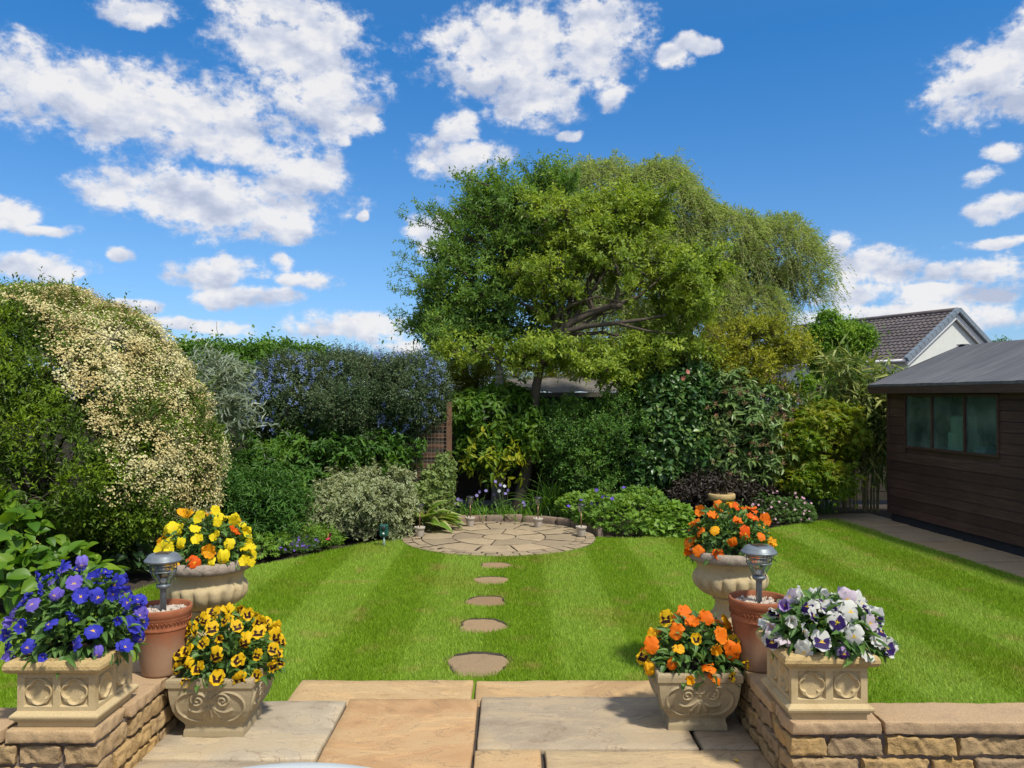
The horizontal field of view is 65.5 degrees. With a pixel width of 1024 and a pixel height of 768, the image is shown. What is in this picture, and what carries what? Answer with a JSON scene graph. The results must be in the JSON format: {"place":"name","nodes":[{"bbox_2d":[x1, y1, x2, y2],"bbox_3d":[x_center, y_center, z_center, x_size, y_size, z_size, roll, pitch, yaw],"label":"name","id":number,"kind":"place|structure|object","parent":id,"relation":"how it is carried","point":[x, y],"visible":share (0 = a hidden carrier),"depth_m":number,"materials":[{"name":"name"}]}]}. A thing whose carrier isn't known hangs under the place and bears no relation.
{"place":"outdoors","nodes":[
{"label":"outdoors","id":0,"kind":"place"},
{"bbox_2d":[0,399,891,614],"bbox_3d":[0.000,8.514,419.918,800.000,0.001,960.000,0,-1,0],"label":"ground","id":1,"kind":"structure","parent":0,"point":[138,580],"depth_m":10.40,"materials":[{"name":"soil"}]},
{"bbox_2d":[0,645,227,767],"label":"garden wall","id":2,"kind":"structure","parent":1,"relation":"on","point":[137,726],"depth_m":3.46,"materials":[{"name":"stone"}]},
{"bbox_2d":[2,635,144,726],"bbox_3d":[-1.940,1.318,3.554,0.414,0.288,0.414,0,-1,0],"label":"stone planter","id":3,"kind":"object","parent":2,"relation":"on","point":[89,692],"visible":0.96,"depth_m":3.39,"materials":[{"name":"stone"}]},
{"bbox_2d":[0,555,149,679],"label":"pansy clump","id":4,"kind":"object","parent":3,"relation":"in","point":[79,601],"visible":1,"depth_m":3.47,"materials":[{"name":"blue plant"}]},
{"bbox_2d":[138,598,192,677],"bbox_3d":[-1.785,1.300,4.065,0.286,0.340,0.286,0,-1,0],"label":"terracotta pot","id":5,"kind":"object","parent":2,"relation":"on","point":[165,637],"visible":0.6,"depth_m":3.97,"materials":[{"name":"orange ceramic"}]},
{"bbox_2d":[147,604,185,611],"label":"gravel","id":6,"kind":"structure","parent":5,"relation":"in","point":[154,608],"depth_m":4.11,"materials":[{"name":"white gravel"}]},
{"bbox_2d":[144,551,182,610],"bbox_3d":[-1.782,1.023,4.069,0.185,0.324,0.185,0,-1,-6],"label":"solar lantern","id":7,"kind":"object","parent":6,"relation":"on","point":[160,558],"visible":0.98,"depth_m":4.04,"materials":[{"name":"grey metal"}]},
{"bbox_2d":[159,549,253,641],"bbox_3d":[-1.775,1.244,4.641,0.517,0.470,0.518,0,-1,-6],"label":"stone urn","id":8,"kind":"object","parent":2,"relation":"on","point":[201,588],"visible":0.55,"depth_m":4.46,"materials":[{"name":"stone"}]},
{"bbox_2d":[153,505,258,579],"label":"pansy clump","id":9,"kind":"object","parent":8,"relation":"in","point":[176,537],"visible":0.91,"depth_m":4.55,"materials":[{"name":"yellow plant"}]},
{"bbox_2d":[0,266,242,561],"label":"flowering bush","id":10,"kind":"object","parent":1,"relation":"on","point":[164,409],"visible":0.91,"depth_m":7.56,"materials":[{"name":"green plant"}]},
{"bbox_2d":[78,536,204,573],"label":"dark leaved plant","id":11,"kind":"object","parent":1,"relation":"on","point":[118,558],"visible":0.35,"depth_m":7.77,"materials":[{"name":"green plant"}]},
{"bbox_2d":[1,400,409,506],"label":"garden fence","id":12,"kind":"object","parent":1,"relation":"on","point":[66,445],"visible":0.01,"depth_m":12.27,"materials":[{"name":"brown wood"}]},
{"bbox_2d":[182,326,289,471],"bbox_3d":[-3.568,0.578,9.621,1.349,2.672,1.478,1,-1,-43],"label":"silver shrub","id":13,"kind":"object","parent":1,"relation":"on","point":[229,374],"visible":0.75,"depth_m":9.57,"materials":[{"name":"green plant"}]},
{"bbox_2d":[161,323,347,430],"bbox_3d":[-4.329,0.492,12.882,3.618,2.942,1.480,0,-1,0],"label":"hedge","id":14,"kind":"object","parent":1,"relation":"on","point":[264,346],"visible":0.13,"depth_m":12.71,"materials":[{"name":"green plant"}]},
{"bbox_2d":[224,530,292,559],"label":"cranesbill plant","id":15,"kind":"object","parent":1,"relation":"on","point":[264,549],"visible":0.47,"depth_m":8.67,"materials":[{"name":"green plant"}]},
{"bbox_2d":[188,434,331,548],"bbox_3d":[-3.087,1.243,9.224,2.029,1.301,1.731,0,-1,0],"label":"leafy perennial","id":16,"kind":"object","parent":1,"relation":"on","point":[255,490],"visible":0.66,"depth_m":9.00,"materials":[{"name":"green plant"}]},
{"bbox_2d":[219,417,427,529],"bbox_3d":[-2.716,1.154,10.206,3.262,1.553,1.706,0,-1,-14],"label":"choisya shrub","id":17,"kind":"object","parent":1,"relation":"on","point":[345,448],"visible":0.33,"depth_m":10.13,"materials":[{"name":"green plant"}]},
{"bbox_2d":[229,339,464,522],"bbox_3d":[-2.359,0.654,10.884,3.408,2.563,2.269,0,-1,0],"label":"blue shrub","id":18,"kind":"object","parent":1,"relation":"on","point":[332,382],"visible":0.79,"depth_m":10.41,"materials":[{"name":"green plant"}]},
{"bbox_2d":[285,455,426,543],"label":"variegated shrub","id":19,"kind":"object","parent":1,"relation":"on","point":[370,499],"visible":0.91,"depth_m":9.68,"materials":[{"name":"green plant"}]},
{"bbox_2d":[400,402,451,482],"bbox_3d":[-1.606,1.103,11.089,1.532,1.709,0.072,0,-1,0],"label":"trellis","id":20,"kind":"object","parent":1,"relation":"on","point":[440,440],"visible":0.09,"depth_m":11.11,"materials":[{"name":"brown wood"}]},
{"bbox_2d":[393,500,463,531],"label":"hosta","id":21,"kind":"object","parent":1,"relation":"on","point":[438,517],"visible":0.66,"depth_m":10.28,"materials":[{"name":"green plant"}]},
{"bbox_2d":[458,515,466,522],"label":"edging stone","id":22,"kind":"object","parent":1,"relation":"on","point":[463,519],"visible":0.23,"depth_m":11.00,"materials":[{"name":"beige stone"}]},
{"bbox_2d":[453,498,477,514],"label":"bellflower","id":23,"kind":"object","parent":1,"relation":"on","point":[460,501],"visible":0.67,"depth_m":11.41,"materials":[{"name":"green plant"}]},
{"bbox_2d":[462,489,486,515],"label":"bellflower","id":24,"kind":"object","parent":1,"relation":"on","point":[477,495],"visible":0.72,"depth_m":11.42,"materials":[{"name":"green plant"}]},
{"bbox_2d":[469,515,485,521],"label":"edging stone","id":25,"kind":"object","parent":1,"relation":"on","point":[478,518],"visible":0.42,"depth_m":11.08,"materials":[{"name":"beige stone"}]},
{"bbox_2d":[440,350,525,409],"bbox_3d":[-0.717,0.548,15.044,1.967,2.906,1.725,0,-1,0],"label":"golden conifer","id":26,"kind":"object","parent":1,"relation":"on","point":[477,380],"visible":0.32,"depth_m":14.65,"materials":[{"name":"green plant"}]},
{"bbox_2d":[379,148,600,504],"bbox_3d":[-0.359,-1.014,13.269,3.712,5.959,3.199,0,-1,0],"label":"grey trunk tree","id":27,"kind":"object","parent":1,"relation":"on","point":[467,305],"visible":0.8,"depth_m":12.71,"materials":[{"name":"green plant"}]},
{"bbox_2d":[456,501,531,519],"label":"daylily clump","id":28,"kind":"object","parent":1,"relation":"on","point":[483,511],"visible":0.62,"depth_m":11.31,"materials":[{"name":"green plant"}]},
{"bbox_2d":[486,515,503,521],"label":"edging stone","id":29,"kind":"object","parent":1,"relation":"on","point":[497,518],"visible":0.67,"depth_m":11.11,"materials":[{"name":"beige stone"}]},
{"bbox_2d":[441,373,552,492],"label":"yellow green shrub","id":30,"kind":"object","parent":1,"relation":"on","point":[491,442],"visible":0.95,"depth_m":11.95,"materials":[{"name":"green plant"}]},
{"bbox_2d":[492,480,512,513],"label":"bellflower","id":31,"kind":"object","parent":1,"relation":"on","point":[499,491],"visible":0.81,"depth_m":11.51,"materials":[{"name":"green plant"}]},
{"bbox_2d":[471,503,541,522],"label":"daylily clump","id":32,"kind":"object","parent":1,"relation":"on","point":[513,511],"visible":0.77,"depth_m":11.25,"materials":[{"name":"green plant"}]},
{"bbox_2d":[504,514,521,522],"bbox_3d":[0.018,1.898,11.132,0.248,0.156,0.085,0,-1,8],"label":"edging stone","id":33,"kind":"object","parent":1,"relation":"on","point":[507,518],"visible":0.62,"depth_m":11.10,"materials":[{"name":"beige stone"}]},
{"bbox_2d":[514,497,539,515],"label":"bellflower","id":34,"kind":"object","parent":1,"relation":"on","point":[526,505],"visible":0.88,"depth_m":11.33,"materials":[{"name":"green plant"}]},
{"bbox_2d":[522,515,539,522],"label":"edging stone","id":35,"kind":"object","parent":1,"relation":"on","point":[528,518],"visible":0.45,"depth_m":11.04,"materials":[{"name":"beige stone"}]},
{"bbox_2d":[452,426,619,504],"bbox_3d":[0.278,1.302,13.226,3.245,1.420,0.090,0,-1,0],"label":"garden fence","id":36,"kind":"object","parent":1,"relation":"on","point":[466,486],"visible":0.06,"depth_m":13.21,"materials":[{"name":"brown wood"}]},
{"bbox_2d":[500,471,572,515],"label":"strap leaf plant","id":37,"kind":"object","parent":1,"relation":"on","point":[549,501],"visible":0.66,"depth_m":11.73,"materials":[{"name":"green plant"}]},
{"bbox_2d":[540,516,556,524],"bbox_3d":[0.505,1.898,10.961,0.246,0.151,0.090,-1,-1,30],"label":"edging stone","id":38,"kind":"object","parent":1,"relation":"on","point":[549,520],"visible":0.66,"depth_m":10.91,"materials":[{"name":"beige stone"}]},
{"bbox_2d":[505,376,619,415],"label":"summerhouse","id":39,"kind":"structure","parent":1,"relation":"on","point":[553,387],"depth_m":14.81,"materials":[{"name":"grey wood"}]},
{"bbox_2d":[556,517,571,526],"bbox_3d":[0.712,1.893,10.800,0.243,0.153,0.086,-1,-1,42],"label":"edging stone","id":40,"kind":"object","parent":1,"relation":"on","point":[562,521],"visible":0.62,"depth_m":10.77,"materials":[{"name":"beige stone"}]},
{"bbox_2d":[571,520,580,527],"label":"edging stone","id":41,"kind":"object","parent":1,"relation":"on","point":[574,525],"visible":0.3,"depth_m":10.60,"materials":[{"name":"stone"}]},
{"bbox_2d":[582,522,591,532],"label":"edging stone","id":42,"kind":"object","parent":1,"relation":"on","point":[589,529],"visible":0.41,"depth_m":10.33,"materials":[{"name":"stone"}]},
{"bbox_2d":[422,171,752,511],"bbox_3d":[1.294,-0.735,12.246,4.794,5.405,3.450,1,-1,-38],"label":"leaning tree","id":43,"kind":"object","parent":1,"relation":"on","point":[688,278],"visible":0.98,"depth_m":12.10,"materials":[{"name":"green plant"}]},
{"bbox_2d":[503,336,685,379],"bbox_3d":[1.780,0.458,16.105,4.594,3.116,1.825,0,-1,0],"label":"feathery conifer","id":44,"kind":"object","parent":1,"relation":"on","point":[551,375],"visible":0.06,"depth_m":16.02,"materials":[{"name":"green plant"}]},
{"bbox_2d":[592,525,602,536],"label":"edging stone","id":45,"kind":"object","parent":1,"relation":"on","point":[598,531],"visible":0.68,"depth_m":10.02,"materials":[{"name":"brown stone"}]},
{"bbox_2d":[531,379,665,512],"bbox_3d":[1.324,0.864,11.941,2.015,2.181,2.074,0,-1,-19],"label":"leaved shrub","id":46,"kind":"object","parent":1,"relation":"on","point":[579,437],"visible":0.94,"depth_m":11.62,"materials":[{"name":"green plant"}]},
{"bbox_2d":[553,484,682,535],"bbox_3d":[1.394,1.631,10.597,1.671,0.589,1.415,0,-1,0],"label":"geranium mound","id":47,"kind":"object","parent":1,"relation":"on","point":[634,518],"visible":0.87,"depth_m":10.38,"materials":[{"name":"green plant"}]},
{"bbox_2d":[637,498,695,537],"bbox_3d":[1.971,1.720,10.110,0.804,0.481,0.771,0,-1,0],"label":"lady mantle","id":48,"kind":"object","parent":1,"relation":"on","point":[687,516],"visible":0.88,"depth_m":10.00,"materials":[{"name":"green plant"}]},
{"bbox_2d":[613,352,728,513],"bbox_3d":[2.406,0.736,12.060,1.952,2.435,1.644,0,-1,0],"label":"camellia","id":49,"kind":"object","parent":1,"relation":"on","point":[677,410],"visible":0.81,"depth_m":11.61,"materials":[{"name":"green plant"}]},
{"bbox_2d":[524,146,854,391],"bbox_3d":[4.206,-1.915,20.252,9.005,8.097,6.004,0,-1,0],"label":"weeping willow","id":50,"kind":"object","parent":1,"relation":"on","point":[710,218],"visible":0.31,"depth_m":19.20,"materials":[{"name":"green plant"}]},
{"bbox_2d":[707,492,734,514],"bbox_3d":[2.858,1.723,10.874,0.376,0.462,0.376,0,-1,0],"label":"stone birdbath","id":51,"kind":"object","parent":1,"relation":"on","point":[728,496],"visible":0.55,"depth_m":10.74,"materials":[{"name":"beige stone"}]},
{"bbox_2d":[664,462,786,518],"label":"purple shrub","id":52,"kind":"object","parent":1,"relation":"on","point":[695,485],"visible":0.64,"depth_m":11.10,"materials":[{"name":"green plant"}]},
{"bbox_2d":[688,351,802,490],"bbox_3d":[3.433,0.716,11.874,1.771,2.478,1.705,0,-1,0],"label":"rhododendron","id":53,"kind":"object","parent":1,"relation":"on","point":[759,421],"visible":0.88,"depth_m":11.51,"materials":[{"name":"green plant"}]},
{"bbox_2d":[680,305,823,424],"bbox_3d":[3.817,0.330,12.909,2.433,3.269,2.316,-1,-1,31],"label":"golden tree","id":54,"kind":"object","parent":1,"relation":"on","point":[774,346],"visible":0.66,"depth_m":12.48,"materials":[{"name":"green plant"}]},
{"bbox_2d":[624,384,886,504],"bbox_3d":[5.038,0.982,13.281,6.367,2.060,0.090,0,-1,0],"label":"garden fence","id":55,"kind":"object","parent":1,"relation":"on","point":[882,493],"visible":0.03,"depth_m":13.26,"materials":[{"name":"brown wood"}]},
{"bbox_2d":[746,489,817,523],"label":"pink geranium","id":56,"kind":"object","parent":1,"relation":"on","point":[790,516],"visible":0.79,"depth_m":11.04,"materials":[{"name":"green plant"}]},
{"bbox_2d":[760,396,875,512],"bbox_3d":[4.461,1.022,11.809,1.816,1.700,1.594,0,-1,0],"label":"japanese maple","id":57,"kind":"object","parent":1,"relation":"on","point":[832,428],"visible":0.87,"depth_m":11.43,"materials":[{"name":"green plant"}]},
{"bbox_2d":[795,497,840,514],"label":"iris clump","id":58,"kind":"object","parent":1,"relation":"on","point":[817,507],"visible":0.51,"depth_m":11.74,"materials":[{"name":"green plant"}]},
{"bbox_2d":[793,299,889,397],"bbox_3d":[6.144,0.201,14.977,1.500,3.580,1.471,1,-1,-33],"label":"young tree","id":59,"kind":"object","parent":1,"relation":"on","point":[835,327],"visible":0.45,"depth_m":14.76,"materials":[{"name":"green plant"}]},
{"bbox_2d":[780,332,906,511],"bbox_3d":[5.434,0.580,12.184,2.562,2.730,1.733,0,-1,0],"label":"bamboo","id":60,"kind":"object","parent":1,"relation":"on","point":[852,381],"visible":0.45,"depth_m":12.06,"materials":[{"name":"green plant"}]},
{"bbox_2d":[698,614,1023,767],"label":"garden wall","id":61,"kind":"structure","parent":1,"relation":"on","point":[933,735],"depth_m":3.45,"materials":[{"name":"stone"}]},
{"bbox_2d":[688,542,773,630],"bbox_3d":[1.345,1.249,4.912,0.517,0.470,0.518,0,-1,0],"label":"stone urn","id":62,"kind":"object","parent":61,"relation":"on","point":[720,579],"visible":0.59,"depth_m":4.74,"materials":[{"name":"stone"}]},
{"bbox_2d":[683,499,778,567],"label":"pansy clump","id":63,"kind":"object","parent":62,"relation":"in","point":[744,530],"visible":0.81,"depth_m":4.83,"materials":[{"name":"orange plant"}]},
{"bbox_2d":[728,590,784,672],"bbox_3d":[1.285,1.290,4.145,0.306,0.364,0.306,0,-1,0],"label":"terracotta pot","id":64,"kind":"object","parent":61,"relation":"on","point":[745,616],"visible":0.56,"depth_m":4.05,"materials":[{"name":"orange ceramic"}]},
{"bbox_2d":[735,595,777,603],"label":"gravel","id":65,"kind":"structure","parent":64,"relation":"in","point":[752,599],"depth_m":4.19,"materials":[{"name":"white gravel"}]},
{"bbox_2d":[740,543,777,602],"bbox_3d":[1.287,1.000,4.150,0.185,0.324,0.185,0,-1,-17],"label":"solar lantern","id":66,"kind":"object","parent":65,"relation":"on","point":[760,550],"visible":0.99,"depth_m":4.12,"materials":[{"name":"grey metal"}]},
{"bbox_2d":[756,630,880,718],"bbox_3d":[1.383,1.319,3.634,0.414,0.288,0.414,0,-1,0],"label":"stone planter","id":67,"kind":"object","parent":61,"relation":"on","point":[819,685],"visible":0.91,"depth_m":3.47,"materials":[{"name":"stone"}]},
{"bbox_2d":[755,585,900,667],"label":"pansy clump","id":68,"kind":"object","parent":67,"relation":"in","point":[849,620],"visible":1,"depth_m":3.52,"materials":[{"name":"white plant"}]},
{"bbox_2d":[991,335,1008,341],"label":"distant tree","id":69,"kind":"object","parent":1,"relation":"on","point":[1001,339],"visible":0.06,"depth_m":53.94,"materials":[{"name":"green plant"}]},
{"bbox_2d":[133,680,771,767],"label":"patio","id":70,"kind":"structure","parent":0,"point":[497,724],"depth_m":4.02,"materials":[{"name":"beige stone"}]},
{"bbox_2d":[165,654,273,736],"bbox_3d":[-1.490,1.611,4.125,0.429,0.304,0.429,0,-1,0],"label":"carved planter","id":71,"kind":"object","parent":70,"relation":"on","point":[228,709],"visible":0.81,"depth_m":3.94,"materials":[{"name":"stone"}]},
{"bbox_2d":[172,602,286,692],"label":"pansy clump","id":72,"kind":"object","parent":71,"relation":"in","point":[203,649],"visible":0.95,"depth_m":4.02,"materials":[{"name":"yellow plant"}]},
{"bbox_2d":[242,762,369,767],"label":"garden table","id":73,"kind":"object","parent":70,"relation":"on","point":[308,765],"visible":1,"depth_m":2.23,"materials":[{"name":"white paint"}]},
{"bbox_2d":[648,648,742,730],"bbox_3d":[0.945,1.612,4.200,0.429,0.304,0.429,0,-1,0],"label":"carved planter","id":74,"kind":"object","parent":70,"relation":"on","point":[708,705],"visible":0.8,"depth_m":4.01,"materials":[{"name":"stone"}]},
{"bbox_2d":[636,604,749,689],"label":"pansy clump","id":75,"kind":"object","parent":74,"relation":"in","point":[720,639],"visible":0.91,"depth_m":4.10,"materials":[{"name":"orange plant"}]},
{"bbox_2d":[402,521,595,556],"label":"circular patio","id":76,"kind":"structure","parent":0,"point":[491,538],"depth_m":9.65,"materials":[{"name":"beige stone"}]},
{"bbox_2d":[414,526,424,536],"bbox_3d":[-1.144,1.827,9.858,0.138,0.122,0.138,0,-1,0],"label":"clay pot","id":77,"kind":"object","parent":76,"relation":"on","point":[419,531],"visible":1,"depth_m":9.81,"materials":[{"name":"beige ceramic"}]},
{"bbox_2d":[465,516,474,526],"bbox_3d":[-0.558,1.839,10.637,0.138,0.122,0.138,0,-1,0],"label":"clay pot","id":78,"kind":"object","parent":76,"relation":"on","point":[469,521],"visible":1,"depth_m":10.59,"materials":[{"name":"beige ceramic"}]},
{"bbox_2d":[466,496,474,517],"bbox_3d":[-0.558,1.653,10.640,0.116,0.316,0.116,0,-1,0],"label":"stake light","id":79,"kind":"object","parent":78,"relation":"in","point":[470,504],"visible":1,"depth_m":10.63,"materials":[{"name":"metal"}]},
{"bbox_2d":[533,517,542,527],"bbox_3d":[0.345,1.838,10.561,0.138,0.122,0.138,0,-1,0],"label":"clay pot","id":80,"kind":"object","parent":76,"relation":"on","point":[537,523],"visible":1,"depth_m":10.52,"materials":[{"name":"beige ceramic"}]},
{"bbox_2d":[534,496,541,518],"bbox_3d":[0.345,1.652,10.564,0.116,0.316,0.116,0,-1,0],"label":"stake light","id":81,"kind":"object","parent":80,"relation":"in","point":[537,497],"visible":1,"depth_m":10.56,"materials":[{"name":"metal"}]},
{"bbox_2d":[576,525,586,536],"bbox_3d":[0.859,1.827,9.891,0.138,0.122,0.138,0,-1,0],"label":"clay pot","id":82,"kind":"object","parent":76,"relation":"on","point":[581,531],"visible":1,"depth_m":9.85,"materials":[{"name":"beige ceramic"}]},
{"bbox_2d":[577,503,585,526],"bbox_3d":[0.859,1.641,9.894,0.116,0.316,0.116,0,-1,0],"label":"stake light","id":83,"kind":"object","parent":82,"relation":"in","point":[580,504],"visible":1,"depth_m":9.88,"materials":[{"name":"metal"}]},
{"bbox_2d":[0,521,1023,707],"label":"lawn","id":84,"kind":"structure","parent":0,"point":[617,666],"depth_m":5.79,"materials":[{"name":"green plant"}]},
{"bbox_2d":[0,485,130,614],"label":"hydrangea","id":85,"kind":"object","parent":84,"relation":"on","point":[20,558],"visible":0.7,"depth_m":6.62,"materials":[{"name":"green plant"}]},
{"bbox_2d":[262,529,324,552],"bbox_3d":[-2.447,1.753,8.973,0.664,0.273,0.868,-1,-1,30],"label":"aubrieta","id":86,"kind":"object","parent":84,"relation":"on","point":[298,544],"visible":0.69,"depth_m":8.91,"materials":[{"name":"green plant"}]},
{"bbox_2d":[292,516,347,548],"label":"red flower plant","id":87,"kind":"object","parent":84,"relation":"on","point":[331,537],"visible":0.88,"depth_m":9.13,"materials":[{"name":"green plant"}]},
{"bbox_2d":[379,524,387,544],"bbox_3d":[-1.495,1.783,9.286,0.100,0.292,0.072,0,-1,0],"label":"animal scarer","id":88,"kind":"object","parent":84,"relation":"on","point":[383,530],"visible":0.97,"depth_m":9.26,"materials":[{"name":"green plastic"}]},
{"bbox_2d":[444,651,511,676],"bbox_3d":[-0.224,1.842,5.218,0.471,0.043,0.500,0,-1,0],"label":"stepping stone","id":89,"kind":"object","parent":84,"relation":"on","point":[479,663],"visible":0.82,"depth_m":5.21,"materials":[{"name":"stone"}]},
{"bbox_2d":[462,596,506,606],"bbox_3d":[-0.229,1.868,6.817,0.392,0.043,0.375,0,-1,0],"label":"stepping stone","id":90,"kind":"object","parent":84,"relation":"on","point":[486,600],"visible":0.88,"depth_m":6.79,"materials":[{"name":"stone"}]},
{"bbox_2d":[460,618,509,633],"bbox_3d":[-0.212,1.856,6.091,0.406,0.043,0.416,0,-1,0],"label":"stepping stone","id":91,"kind":"object","parent":84,"relation":"on","point":[486,624],"visible":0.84,"depth_m":6.07,"materials":[{"name":"stone"}]},
{"bbox_2d":[474,576,509,584],"bbox_3d":[-0.201,1.880,7.583,0.386,0.043,0.354,0,-1,0],"label":"stepping stone","id":92,"kind":"object","parent":84,"relation":"on","point":[493,579],"visible":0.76,"depth_m":7.57,"materials":[{"name":"stone"}]},
{"bbox_2d":[480,562,512,568],"bbox_3d":[-0.157,1.891,8.251,0.379,0.043,0.352,0,-1,0],"label":"stepping stone","id":93,"kind":"object","parent":84,"relation":"on","point":[495,564],"visible":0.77,"depth_m":8.25,"materials":[{"name":"stone"}]},
{"bbox_2d":[0,0,1023,398],"label":"sky","id":94,"kind":"structure","parent":0,"point":[232,166],"materials":[{"name":"blue"}]},
{"bbox_2d":[755,307,991,407],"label":"house","id":95,"kind":"structure","parent":0,"point":[912,338],"depth_m":40.40,"materials":[{"name":"tile"}]},
{"bbox_2d":[806,513,1023,576],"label":"path","id":96,"kind":"structure","parent":0,"point":[998,559],"depth_m":9.51,"materials":[{"name":"grey concrete"}]},
{"bbox_2d":[867,339,1023,556],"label":"garden shed","id":97,"kind":"structure","parent":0,"point":[935,484],"depth_m":9.97,"materials":[{"name":"wood"}]},
{"bbox_2d":[903,394,1000,457],"bbox_3d":[5.417,0.487,9.883,0.050,0.722,1.860,0,-1,-5],"label":"window","id":98,"kind":"structure","parent":97,"relation":"in","point":[932,396],"depth_m":9.69,"materials":[{"name":"glass"}]},
{"bbox_2d":[948,432,978,452],"bbox_3d":[5.576,0.739,9.837,0.200,0.275,0.320,0,-1,-5],"label":"carton","id":99,"kind":"object","parent":97,"relation":"on","point":[955,441],"visible":0.54,"depth_m":9.72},
{"bbox_2d":[977,447,996,454],"bbox_3d":[5.614,0.806,9.377,0.200,0.125,0.160,0,-1,-5],"label":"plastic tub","id":100,"kind":"object","parent":97,"relation":"in","point":[988,450],"visible":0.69,"depth_m":9.30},
{"bbox_2d":[951,416,976,432],"bbox_3d":[5.577,0.501,9.831,0.200,0.199,0.220,0,-1,-5],"label":"carton","id":101,"kind":"object","parent":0,"point":[956,424],"visible":0.76,"depth_m":9.73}
]}

